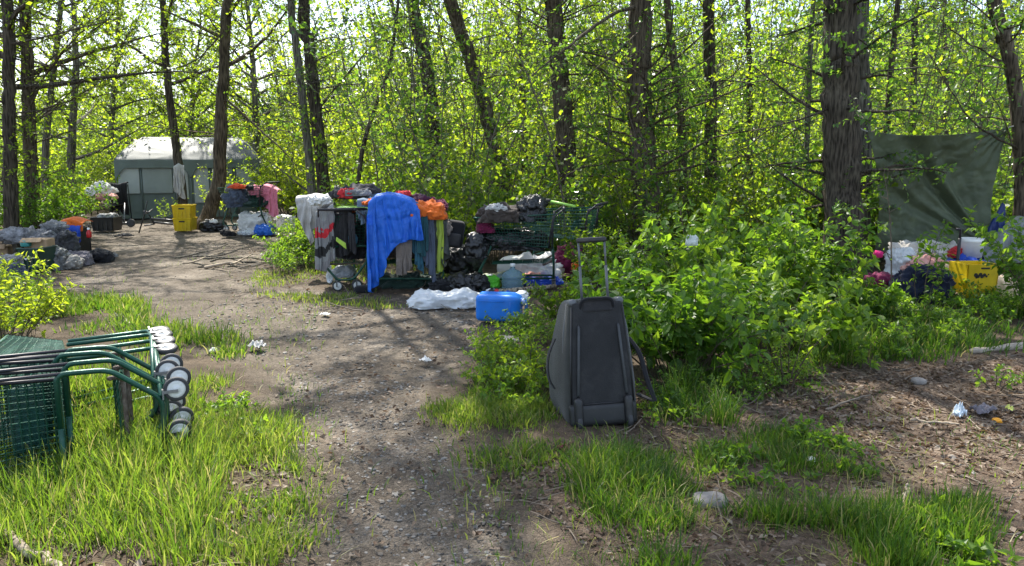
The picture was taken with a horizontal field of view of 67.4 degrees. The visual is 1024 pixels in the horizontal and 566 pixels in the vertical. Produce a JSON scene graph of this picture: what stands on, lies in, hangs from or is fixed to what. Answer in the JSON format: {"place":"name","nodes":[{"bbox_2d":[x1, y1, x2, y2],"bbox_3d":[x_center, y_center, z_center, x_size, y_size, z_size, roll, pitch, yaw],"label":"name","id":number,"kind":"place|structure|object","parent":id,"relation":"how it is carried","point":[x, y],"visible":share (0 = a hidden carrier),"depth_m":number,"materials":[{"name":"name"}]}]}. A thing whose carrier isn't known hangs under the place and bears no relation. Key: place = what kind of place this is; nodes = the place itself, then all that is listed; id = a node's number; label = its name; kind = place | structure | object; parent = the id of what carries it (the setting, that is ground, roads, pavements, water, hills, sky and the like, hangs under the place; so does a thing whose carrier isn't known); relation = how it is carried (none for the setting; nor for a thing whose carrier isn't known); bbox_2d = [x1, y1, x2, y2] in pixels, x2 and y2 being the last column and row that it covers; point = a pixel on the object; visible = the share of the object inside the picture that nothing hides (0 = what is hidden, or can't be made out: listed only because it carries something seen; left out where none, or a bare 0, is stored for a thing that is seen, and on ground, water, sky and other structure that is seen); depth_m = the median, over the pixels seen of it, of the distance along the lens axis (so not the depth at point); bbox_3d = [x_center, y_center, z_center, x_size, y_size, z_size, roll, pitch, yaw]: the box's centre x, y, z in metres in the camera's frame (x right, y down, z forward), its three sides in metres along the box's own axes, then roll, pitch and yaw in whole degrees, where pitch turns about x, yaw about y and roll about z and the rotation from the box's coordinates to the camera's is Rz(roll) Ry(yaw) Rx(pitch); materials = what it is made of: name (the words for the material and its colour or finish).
{"place":"outdoors","nodes":[
{"label":"outdoors","id":0,"kind":"place"},
{"bbox_2d":[55,218,537,565],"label":"path","id":1,"kind":"structure","parent":0,"point":[192,284],"depth_m":5.59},
{"bbox_2d":[90,216,122,230],"bbox_3d":[-8.292,-1.218,15.715,0.479,0.282,0.402,0,10,0],"label":"storage box","id":2,"kind":"object","parent":1,"relation":"on","point":[106,223],"visible":1,"depth_m":15.55,"materials":[{"name":"black plastic"}]},
{"bbox_2d":[105,182,131,221],"bbox_3d":[-9.144,-1.876,17.755,0.508,0.921,0.431,0,10,0],"label":"wheelchair","id":3,"kind":"object","parent":1,"relation":"on","point":[122,199],"visible":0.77,"depth_m":17.81,"materials":[{"name":"black fabric"}]},
{"bbox_2d":[51,0,289,203],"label":"slender tree","id":4,"kind":"object","parent":1,"relation":"on","point":[175,142],"visible":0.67,"depth_m":16.86,"materials":[{"name":"green plant"}]},
{"bbox_2d":[116,0,329,229],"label":"leaning tree","id":5,"kind":"object","parent":1,"relation":"on","point":[219,178],"visible":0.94,"depth_m":15.85,"materials":[{"name":"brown plant"}]},
{"bbox_2d":[174,244,310,268],"bbox_3d":[-3.567,-0.221,10.680,2.067,0.604,1.237,6,11,33],"label":"branch pile","id":6,"kind":"object","parent":1,"relation":"on","point":[215,257],"visible":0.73,"depth_m":10.71,"materials":[{"name":"brown wood"}]},
{"bbox_2d":[218,181,279,229],"bbox_3d":[-5.330,-1.548,15.555,1.107,1.014,0.598,2,10,10],"label":"shopping trolley","id":7,"kind":"object","parent":1,"relation":"on","point":[234,226],"visible":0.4,"depth_m":15.36,"materials":[{"name":"grey metal"}]},
{"bbox_2d":[220,189,249,207],"bbox_3d":[-5.494,-1.715,15.314,0.564,0.396,0.500,0,10,0],"label":"clothes bundle","id":8,"kind":"object","parent":7,"relation":"in","point":[234,198],"visible":0.89,"depth_m":15.15,"materials":[{"name":"blue fabric"}]},
{"bbox_2d":[236,210,276,230],"bbox_3d":[-5.174,-1.263,15.552,0.764,0.448,0.521,0,10,0],"label":"sack","id":9,"kind":"object","parent":1,"relation":"on","point":[248,220],"visible":0.59,"depth_m":15.39,"materials":[{"name":"white fabric"}]},
{"bbox_2d":[406,287,478,309],"bbox_3d":[-0.695,0.142,7.966,0.835,0.197,0.427,0,10,0],"label":"sack","id":10,"kind":"object","parent":1,"relation":"on","point":[461,298],"visible":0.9,"depth_m":7.82,"materials":[{"name":"white plastic"}]},
{"bbox_2d":[295,193,323,245],"bbox_3d":[-2.509,-0.816,9.818,0.460,0.663,0.278,0,10,0],"label":"cloth","id":11,"kind":"object","parent":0,"point":[306,214],"visible":0.5,"depth_m":9.72,"materials":[{"name":"grey fabric"}]},
{"bbox_2d":[0,194,1023,565],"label":"ground","id":12,"kind":"structure","parent":0,"point":[562,428],"depth_m":4.11,"materials":[{"name":"brown soil"}]},
{"bbox_2d":[0,524,62,565],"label":"stick","id":13,"kind":"object","parent":12,"relation":"on","point":[23,545],"visible":0.69,"depth_m":2.95,"materials":[{"name":"brown wood"}]},
{"bbox_2d":[16,245,56,272],"bbox_3d":[-6.325,-0.319,10.227,0.319,0.332,0.368,1,10,7],"label":"recycling box","id":14,"kind":"object","parent":12,"relation":"on","point":[47,253],"visible":0.7,"depth_m":10.10,"materials":[{"name":"green plastic"}]},
{"bbox_2d":[0,225,56,243],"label":"clothes bundle","id":15,"kind":"object","parent":14,"relation":"in","point":[12,235],"visible":0.63,"depth_m":10.60,"materials":[{"name":"grey fabric"}]},
{"bbox_2d":[0,247,74,339],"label":"shrub","id":16,"kind":"object","parent":12,"relation":"on","point":[39,313],"visible":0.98,"depth_m":6.14,"materials":[{"name":"green plant"}]},
{"bbox_2d":[0,159,88,241],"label":"shrub","id":17,"kind":"object","parent":12,"relation":"on","point":[36,208],"visible":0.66,"depth_m":12.64,"materials":[{"name":"green plant"}]},
{"bbox_2d":[0,166,119,226],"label":"shrub","id":18,"kind":"object","parent":12,"relation":"on","point":[73,211],"visible":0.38,"depth_m":13.62,"materials":[{"name":"green plant"}]},
{"bbox_2d":[0,0,162,222],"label":"willow tree","id":19,"kind":"object","parent":12,"relation":"on","point":[45,145],"visible":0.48,"depth_m":14.65,"materials":[{"name":"green plant"}]},
{"bbox_2d":[68,250,94,265],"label":"rubbish bag","id":20,"kind":"object","parent":12,"relation":"on","point":[87,256],"visible":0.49,"depth_m":10.86,"materials":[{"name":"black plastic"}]},
{"bbox_2d":[46,228,81,250],"bbox_3d":[-6.480,-0.615,10.954,0.576,0.356,0.578,0,10,0],"label":"clothes bundle","id":21,"kind":"object","parent":20,"relation":"on","point":[67,239],"visible":0.4,"depth_m":10.89,"materials":[{"name":"grey fabric"}]},
{"bbox_2d":[0,0,166,217],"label":"willow tree","id":22,"kind":"object","parent":12,"relation":"on","point":[71,145],"visible":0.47,"depth_m":18.61,"materials":[{"name":"green plant"}]},
{"bbox_2d":[0,329,181,455],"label":"shopping trolley","id":23,"kind":"object","parent":12,"relation":"on","point":[163,367],"visible":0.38,"depth_m":4.18,"materials":[{"name":"green metal"}]},
{"bbox_2d":[0,326,185,441],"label":"shopping trolley","id":24,"kind":"object","parent":12,"relation":"on","point":[51,348],"visible":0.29,"depth_m":4.35,"materials":[{"name":"green metal"}]},
{"bbox_2d":[0,342,191,474],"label":"shopping trolley","id":25,"kind":"object","parent":12,"relation":"on","point":[174,389],"visible":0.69,"depth_m":3.81,"materials":[{"name":"green metal"}]},
{"bbox_2d":[0,335,193,468],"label":"shopping trolley","id":26,"kind":"object","parent":12,"relation":"on","point":[176,371],"visible":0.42,"depth_m":3.90,"materials":[{"name":"green metal"}]},
{"bbox_2d":[0,0,207,228],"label":"willow tree","id":27,"kind":"object","parent":12,"relation":"on","point":[28,97],"visible":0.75,"depth_m":12.88,"materials":[{"name":"green plant"}]},
{"bbox_2d":[0,0,216,251],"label":"willow tree","id":28,"kind":"object","parent":12,"relation":"on","point":[11,151],"visible":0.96,"depth_m":11.94,"materials":[{"name":"green plant"}]},
{"bbox_2d":[17,0,210,201],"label":"willow tree","id":29,"kind":"object","parent":12,"relation":"on","point":[114,108],"visible":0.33,"depth_m":24.36,"materials":[{"name":"green plant"}]},
{"bbox_2d":[108,0,261,146],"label":"willow tree","id":30,"kind":"object","parent":12,"relation":"on","point":[199,40],"visible":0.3,"depth_m":25.81,"materials":[{"name":"green plant"}]},
{"bbox_2d":[114,136,263,218],"bbox_3d":[-8.198,-2.768,19.805,3.332,1.983,2.366,-3,10,-17],"label":"cabin tent","id":31,"kind":"object","parent":12,"relation":"on","point":[143,167],"visible":0.69,"depth_m":18.70,"materials":[{"name":"fabric"}]},
{"bbox_2d":[154,0,366,165],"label":"willow tree","id":32,"kind":"object","parent":12,"relation":"on","point":[231,94],"visible":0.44,"depth_m":22.85,"materials":[{"name":"green plant"}]},
{"bbox_2d":[252,218,314,265],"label":"shrub","id":33,"kind":"object","parent":12,"relation":"on","point":[295,238],"visible":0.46,"depth_m":10.62,"materials":[{"name":"green plant"}]},
{"bbox_2d":[230,0,358,195],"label":"alder tree","id":34,"kind":"object","parent":12,"relation":"on","point":[301,85],"visible":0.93,"depth_m":13.13,"materials":[{"name":"grey plant"}]},
{"bbox_2d":[216,0,406,193],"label":"alder tree","id":35,"kind":"object","parent":12,"relation":"on","point":[310,61],"visible":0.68,"depth_m":13.48,"materials":[{"name":"green plant"}]},
{"bbox_2d":[317,207,367,290],"bbox_3d":[-2.025,-0.450,9.184,0.570,0.966,1.055,-3,10,-15],"label":"shopping trolley","id":36,"kind":"object","parent":12,"relation":"on","point":[337,285],"visible":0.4,"depth_m":8.84,"materials":[{"name":"metal"}]},
{"bbox_2d":[315,202,335,271],"bbox_3d":[-2.119,-0.524,8.761,0.240,0.794,0.241,0,10,0],"label":"jacket","id":37,"kind":"object","parent":36,"relation":"hanging from","point":[324,244],"visible":0.94,"depth_m":8.68,"materials":[{"name":"grey fabric"}]},
{"bbox_2d":[333,211,356,256],"bbox_3d":[-1.930,-0.574,8.757,0.332,0.572,0.252,0,10,0],"label":"jacket","id":38,"kind":"object","parent":36,"relation":"hanging from","point":[344,228],"visible":0.77,"depth_m":8.74,"materials":[{"name":"grey fabric"}]},
{"bbox_2d":[335,0,421,204],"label":"alder sapling","id":39,"kind":"object","parent":12,"relation":"on","point":[365,139],"visible":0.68,"depth_m":12.63,"materials":[{"name":"green plant"}]},
{"bbox_2d":[353,208,443,284],"bbox_3d":[-1.289,-0.420,9.003,1.055,0.966,0.570,-1,10,-8],"label":"shopping trolley","id":40,"kind":"object","parent":12,"relation":"on","point":[391,261],"visible":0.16,"depth_m":8.93,"materials":[{"name":"green metal"}]},
{"bbox_2d":[367,192,423,291],"bbox_3d":[-1.297,-0.468,8.643,0.637,1.112,0.378,0,10,0],"label":"blue tarp","id":41,"kind":"object","parent":40,"relation":"hanging from","point":[392,223],"visible":0.96,"depth_m":8.51,"materials":[{"name":"blue plastic"}]},
{"bbox_2d":[396,240,411,274],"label":"trousers","id":42,"kind":"object","parent":40,"relation":"hanging from","point":[403,258],"visible":0.95,"depth_m":8.62,"materials":[{"name":"beige fabric"}]},
{"bbox_2d":[410,198,447,219],"bbox_3d":[-0.974,-0.837,8.673,0.508,0.238,0.399,0,10,0],"label":"sweater","id":43,"kind":"object","parent":40,"relation":"on","point":[432,209],"visible":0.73,"depth_m":8.56,"materials":[{"name":"orange fabric"}]},
{"bbox_2d":[423,220,435,282],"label":"jeans","id":44,"kind":"object","parent":40,"relation":"hanging from","point":[429,259],"visible":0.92,"depth_m":8.64,"materials":[{"name":"blue fabric"}]},
{"bbox_2d":[434,220,449,271],"bbox_3d":[-0.818,-0.447,8.731,0.231,0.650,0.170,0,10,0],"label":"jacket","id":45,"kind":"object","parent":40,"relation":"hanging from","point":[442,252],"visible":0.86,"depth_m":8.68,"materials":[{"name":"fabric"}]},
{"bbox_2d":[377,271,431,288],"bbox_3d":[-1.247,-0.048,9.096,0.720,0.197,0.390,0,10,0],"label":"bedding roll","id":46,"kind":"object","parent":12,"relation":"on","point":[399,284],"visible":0.81,"depth_m":8.98,"materials":[{"name":"fabric"}]},
{"bbox_2d":[339,0,528,190],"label":"alder tree","id":47,"kind":"object","parent":12,"relation":"on","point":[417,39],"visible":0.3,"depth_m":14.43,"materials":[{"name":"green plant"}]},
{"bbox_2d":[350,0,576,201],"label":"alder tree","id":48,"kind":"object","parent":12,"relation":"on","point":[458,23],"visible":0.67,"depth_m":13.27,"materials":[{"name":"green plant"}]},
{"bbox_2d":[443,244,483,273],"bbox_3d":[-0.583,-0.308,9.377,0.518,0.377,0.468,0,10,0],"label":"bin bag","id":49,"kind":"object","parent":12,"relation":"on","point":[456,261],"visible":0.5,"depth_m":9.20,"materials":[{"name":"black plastic"}]},
{"bbox_2d":[446,271,489,292],"bbox_3d":[-0.501,-0.015,8.781,0.519,0.237,0.459,0,10,0],"label":"bin bag","id":50,"kind":"object","parent":12,"relation":"on","point":[475,281],"visible":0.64,"depth_m":8.62,"materials":[{"name":"black plastic"}]},
{"bbox_2d":[476,291,527,321],"bbox_3d":[-0.089,0.222,7.231,0.481,0.255,0.246,2,10,9],"label":"jerrycan","id":51,"kind":"object","parent":12,"relation":"on","point":[493,304],"visible":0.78,"depth_m":7.13,"materials":[{"name":"blue plastic"}]},
{"bbox_2d":[470,321,549,391],"bbox_3d":[0.178,0.511,5.148,0.941,0.475,0.886,0,10,0],"label":"shrub","id":52,"kind":"object","parent":12,"relation":"on","point":[495,338],"visible":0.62,"depth_m":5.14,"materials":[{"name":"green plant"}]},
{"bbox_2d":[0,248,1023,565],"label":"grass","id":53,"kind":"structure","parent":12,"relation":"on","point":[108,466],"depth_m":3.61,"materials":[{"name":"green plant"}]},
{"bbox_2d":[884,247,915,274],"bbox_3d":[4.452,-0.247,8.768,0.333,0.352,0.392,0,10,0],"label":"plastic bag","id":54,"kind":"object","parent":53,"relation":"on","point":[899,259],"visible":0.45,"depth_m":8.68,"materials":[{"name":"white plastic"}]},
{"bbox_3d":[5.044,-0.226,8.979,0.689,0.200,0.457,0,10,0],"label":"blanket","id":55,"kind":"object","parent":53,"relation":"on","visible":0},
{"bbox_2d":[883,239,956,259],"bbox_3d":[4.914,-0.392,9.064,0.996,0.251,0.514,0,10,0],"label":"bedding roll","id":56,"kind":"object","parent":55,"relation":"on","point":[907,243],"visible":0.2,"depth_m":8.98,"materials":[{"name":"white fabric"}]},
{"bbox_2d":[0,0,1023,266],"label":"sunlit undergrowth","id":57,"kind":"object","parent":12,"relation":"on","point":[456,208],"visible":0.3,"depth_m":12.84,"materials":[{"name":"green plant"}]},
{"bbox_2d":[0,230,1023,565],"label":"weeds","id":58,"kind":"object","parent":12,"relation":"on","point":[982,552],"visible":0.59,"depth_m":5.01,"materials":[{"name":"green plant"}]},
{"bbox_2d":[501,263,523,288],"bbox_3d":[0.009,-0.074,8.855,0.264,0.305,0.264,0,10,0],"label":"water jug","id":59,"kind":"object","parent":12,"relation":"on","point":[512,277],"visible":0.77,"depth_m":8.76,"materials":[{"name":"blue plastic"}]},
{"bbox_2d":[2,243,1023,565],"bbox_3d":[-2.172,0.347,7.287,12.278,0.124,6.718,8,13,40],"label":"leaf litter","id":60,"kind":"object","parent":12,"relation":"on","point":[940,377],"visible":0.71,"depth_m":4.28,"materials":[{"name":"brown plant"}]},
{"bbox_2d":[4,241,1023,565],"bbox_3d":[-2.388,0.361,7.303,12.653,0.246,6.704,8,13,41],"label":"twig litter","id":61,"kind":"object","parent":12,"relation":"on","point":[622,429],"visible":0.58,"depth_m":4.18,"materials":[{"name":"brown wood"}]},
{"bbox_2d":[453,0,582,186],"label":"alder sapling","id":62,"kind":"object","parent":12,"relation":"on","point":[524,100],"visible":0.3,"depth_m":15.50,"materials":[{"name":"green plant"}]},
{"bbox_2d":[473,204,565,283],"bbox_3d":[0.089,-0.420,9.004,1.055,0.966,0.570,0,10,3],"label":"shopping trolley","id":63,"kind":"object","parent":12,"relation":"on","point":[552,276],"visible":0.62,"depth_m":8.82,"materials":[{"name":"green metal"}]},
{"bbox_2d":[462,231,488,258],"bbox_3d":[-0.419,-0.443,8.790,0.302,0.306,0.317,0,10,0],"label":"bin bag","id":64,"kind":"object","parent":63,"relation":"hanging from","point":[475,247],"visible":1,"depth_m":8.69,"materials":[{"name":"black plastic"}]},
{"bbox_2d":[475,202,521,222],"bbox_3d":[-0.110,-0.819,8.816,0.634,0.231,0.499,0,10,0],"label":"bundle","id":65,"kind":"object","parent":63,"relation":"on","point":[511,214],"visible":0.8,"depth_m":8.66,"materials":[{"name":"grey fabric"}]},
{"bbox_2d":[482,226,547,250],"bbox_3d":[0.009,-0.528,8.991,0.852,0.270,0.462,0,10,0],"label":"bin bag","id":66,"kind":"object","parent":63,"relation":"in","point":[498,245],"visible":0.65,"depth_m":8.83,"materials":[{"name":"black plastic"}]},
{"bbox_2d":[515,194,548,221],"bbox_3d":[0.226,-0.870,8.836,0.400,0.309,0.414,0,10,0],"label":"bin bag","id":67,"kind":"object","parent":63,"relation":"on","point":[533,204],"visible":0.9,"depth_m":8.70,"materials":[{"name":"black plastic"}]},
{"bbox_2d":[517,251,564,278],"bbox_3d":[0.301,-0.209,9.539,0.743,0.368,0.508,0,10,0],"label":"bag","id":68,"kind":"object","parent":12,"relation":"on","point":[540,268],"visible":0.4,"depth_m":9.41,"materials":[{"name":"white plastic"}]},
{"bbox_2d":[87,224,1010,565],"bbox_3d":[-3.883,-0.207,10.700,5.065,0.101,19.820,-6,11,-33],"label":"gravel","id":69,"kind":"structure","parent":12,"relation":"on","point":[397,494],"depth_m":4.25,"materials":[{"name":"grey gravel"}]},
{"bbox_2d":[524,201,607,255],"bbox_3d":[0.638,-0.552,9.788,1.055,0.966,0.570,3,10,20],"label":"shopping trolley","id":70,"kind":"object","parent":12,"relation":"on","point":[576,223],"visible":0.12,"depth_m":9.67,"materials":[{"name":"green metal"}]},
{"bbox_2d":[521,264,627,327],"bbox_3d":[0.543,0.185,6.414,0.730,0.649,0.838,6,11,33],"label":"shrub","id":71,"kind":"object","parent":12,"relation":"on","point":[552,301],"visible":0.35,"depth_m":6.33,"materials":[{"name":"green plant"}]},
{"bbox_2d":[469,0,682,245],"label":"alder tree","id":72,"kind":"object","parent":12,"relation":"on","point":[556,29],"visible":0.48,"depth_m":12.12,"materials":[{"name":"green plant"}]},
{"bbox_2d":[557,222,632,290],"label":"shrub","id":73,"kind":"object","parent":12,"relation":"on","point":[586,248],"visible":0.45,"depth_m":8.66,"materials":[{"name":"green plant"}]},
{"bbox_2d":[546,237,656,428],"bbox_3d":[0.503,0.285,4.574,0.645,1.101,0.418,-3,-1,-7],"label":"wheeled bag","id":74,"kind":"object","parent":12,"relation":"on","point":[589,371],"visible":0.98,"depth_m":4.42,"materials":[{"name":"fabric"}]},
{"bbox_2d":[573,233,704,304],"bbox_3d":[1.224,-0.049,7.094,1.074,0.885,0.980,-3,10,-20],"label":"shrub","id":75,"kind":"object","parent":12,"relation":"on","point":[596,260],"visible":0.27,"depth_m":7.04,"materials":[{"name":"green plant"}]},
{"bbox_2d":[516,0,785,264],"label":"cottonwood tree","id":76,"kind":"object","parent":12,"relation":"on","point":[639,37],"visible":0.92,"depth_m":10.52,"materials":[{"name":"green plant"}]},
{"bbox_2d":[595,0,762,222],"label":"alder sapling","id":77,"kind":"object","parent":12,"relation":"on","point":[672,57],"visible":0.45,"depth_m":11.78,"materials":[{"name":"green plant"}]},
{"bbox_2d":[556,244,807,384],"bbox_3d":[1.078,0.229,5.337,1.580,0.926,1.424,0,10,0],"label":"shrub","id":78,"kind":"object","parent":12,"relation":"on","point":[674,322],"visible":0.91,"depth_m":5.15,"materials":[{"name":"green plant"}]},
{"bbox_2d":[652,0,821,205],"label":"alder tree","id":79,"kind":"object","parent":12,"relation":"on","point":[708,12],"visible":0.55,"depth_m":12.48,"materials":[{"name":"green plant"}]},
{"bbox_2d":[617,187,860,304],"bbox_3d":[2.055,-0.247,7.156,2.144,1.260,1.956,0,10,0],"label":"shrub","id":80,"kind":"object","parent":12,"relation":"on","point":[719,244],"visible":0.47,"depth_m":6.73,"materials":[{"name":"green plant"}]},
{"bbox_2d":[704,0,814,233],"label":"alder sapling","id":81,"kind":"object","parent":12,"relation":"on","point":[748,31],"visible":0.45,"depth_m":13.97,"materials":[{"name":"green plant"}]},
{"bbox_2d":[645,246,884,356],"bbox_3d":[1.962,0.159,6.088,1.810,0.817,1.993,6,11,30],"label":"shrub","id":82,"kind":"object","parent":12,"relation":"on","point":[817,308],"visible":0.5,"depth_m":5.80,"materials":[{"name":"green plant"}]},
{"bbox_2d":[696,0,886,205],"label":"alder sapling","id":83,"kind":"object","parent":12,"relation":"on","point":[811,52],"visible":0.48,"depth_m":11.69,"materials":[{"name":"green plant"}]},
{"bbox_2d":[757,317,832,390],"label":"shrub","id":84,"kind":"object","parent":12,"relation":"on","point":[788,360],"visible":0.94,"depth_m":5.09,"materials":[{"name":"green plant"}]},
{"bbox_2d":[740,202,888,318],"bbox_3d":[2.737,-0.207,7.253,1.205,1.145,1.638,0,10,0],"label":"shrub","id":85,"kind":"object","parent":12,"relation":"on","point":[832,252],"visible":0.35,"depth_m":6.93,"materials":[{"name":"green plant"}]},
{"bbox_2d":[713,0,956,286],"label":"cottonwood tree","id":86,"kind":"object","parent":12,"relation":"on","point":[842,112],"visible":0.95,"depth_m":8.99,"materials":[{"name":"green plant"}]},
{"bbox_2d":[829,267,905,312],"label":"shrub","id":87,"kind":"object","parent":12,"relation":"on","point":[877,299],"visible":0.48,"depth_m":7.25,"materials":[{"name":"green plant"}]},
{"bbox_2d":[776,0,983,270],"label":"cottonwood tree","id":88,"kind":"object","parent":12,"relation":"on","point":[864,98],"visible":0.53,"depth_m":9.84,"materials":[{"name":"brown plant"}]},
{"bbox_2d":[812,0,974,132],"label":"alder sapling","id":89,"kind":"object","parent":12,"relation":"on","point":[894,44],"visible":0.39,"depth_m":12.94,"materials":[{"name":"green plant"}]},
{"bbox_2d":[888,263,955,304],"bbox_3d":[4.364,-0.005,8.204,0.651,0.408,0.508,0,10,0],"label":"holdall","id":90,"kind":"object","parent":12,"relation":"on","point":[904,275],"visible":0.47,"depth_m":8.06,"materials":[{"name":"blue fabric"}]},
{"bbox_2d":[893,219,962,305],"bbox_3d":[4.192,-0.179,7.805,0.612,0.903,0.881,3,10,19],"label":"shrub","id":91,"kind":"object","parent":12,"relation":"on","point":[936,256],"visible":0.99,"depth_m":7.74,"materials":[{"name":"green plant"}]},
{"bbox_2d":[869,0,1005,134],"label":"alder sapling","id":92,"kind":"object","parent":12,"relation":"on","point":[944,48],"visible":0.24,"depth_m":15.04,"materials":[{"name":"green plant"}]},
{"bbox_2d":[868,0,1022,134],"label":"alder sapling","id":93,"kind":"object","parent":12,"relation":"on","point":[914,56],"visible":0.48,"depth_m":13.91,"materials":[{"name":"green plant"}]},
{"bbox_2d":[906,0,1023,278],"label":"alder tree","id":94,"kind":"object","parent":12,"relation":"on","point":[1004,38],"visible":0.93,"depth_m":9.14,"materials":[{"name":"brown plant"}]},
{"bbox_2d":[861,126,1013,251],"bbox_3d":[5.133,-1.054,9.446,2.077,1.806,0.400,0,10,0],"label":"green tarp","id":95,"kind":"object","parent":94,"relation":"hanging from","point":[969,182],"visible":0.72,"depth_m":9.44,"materials":[{"name":"green plastic"}]},
{"bbox_2d":[949,260,999,297],"bbox_3d":[4.907,-0.009,8.183,0.360,0.420,0.302,-1,10,-6],"label":"yellow box","id":96,"kind":"object","parent":12,"relation":"on","point":[976,271],"visible":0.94,"depth_m":8.05,"materials":[{"name":"plastic"}]},
{"bbox_2d":[962,204,1023,307],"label":"shrub","id":97,"kind":"object","parent":12,"relation":"on","point":[1012,270],"visible":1,"depth_m":7.15,"materials":[{"name":"green plant"}]},
{"bbox_2d":[969,363,1023,391],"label":"shrub","id":98,"kind":"object","parent":12,"relation":"on","point":[999,367],"visible":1,"depth_m":5.13,"materials":[{"name":"green plant"}]},
{"bbox_2d":[982,216,1023,262],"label":"tarp","id":99,"kind":"object","parent":12,"relation":"on","point":[1009,240],"visible":0.25,"depth_m":9.01,"materials":[{"name":"grey plastic"}]},
{"bbox_2d":[0,0,1023,175],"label":"wood","id":100,"kind":"object","parent":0,"point":[444,39],"depth_m":32.99,"materials":[{"name":"green plant"}]},
{"bbox_2d":[0,0,1023,121],"label":"sky","id":101,"kind":"structure","parent":0,"point":[258,70],"materials":[{"name":"white"}]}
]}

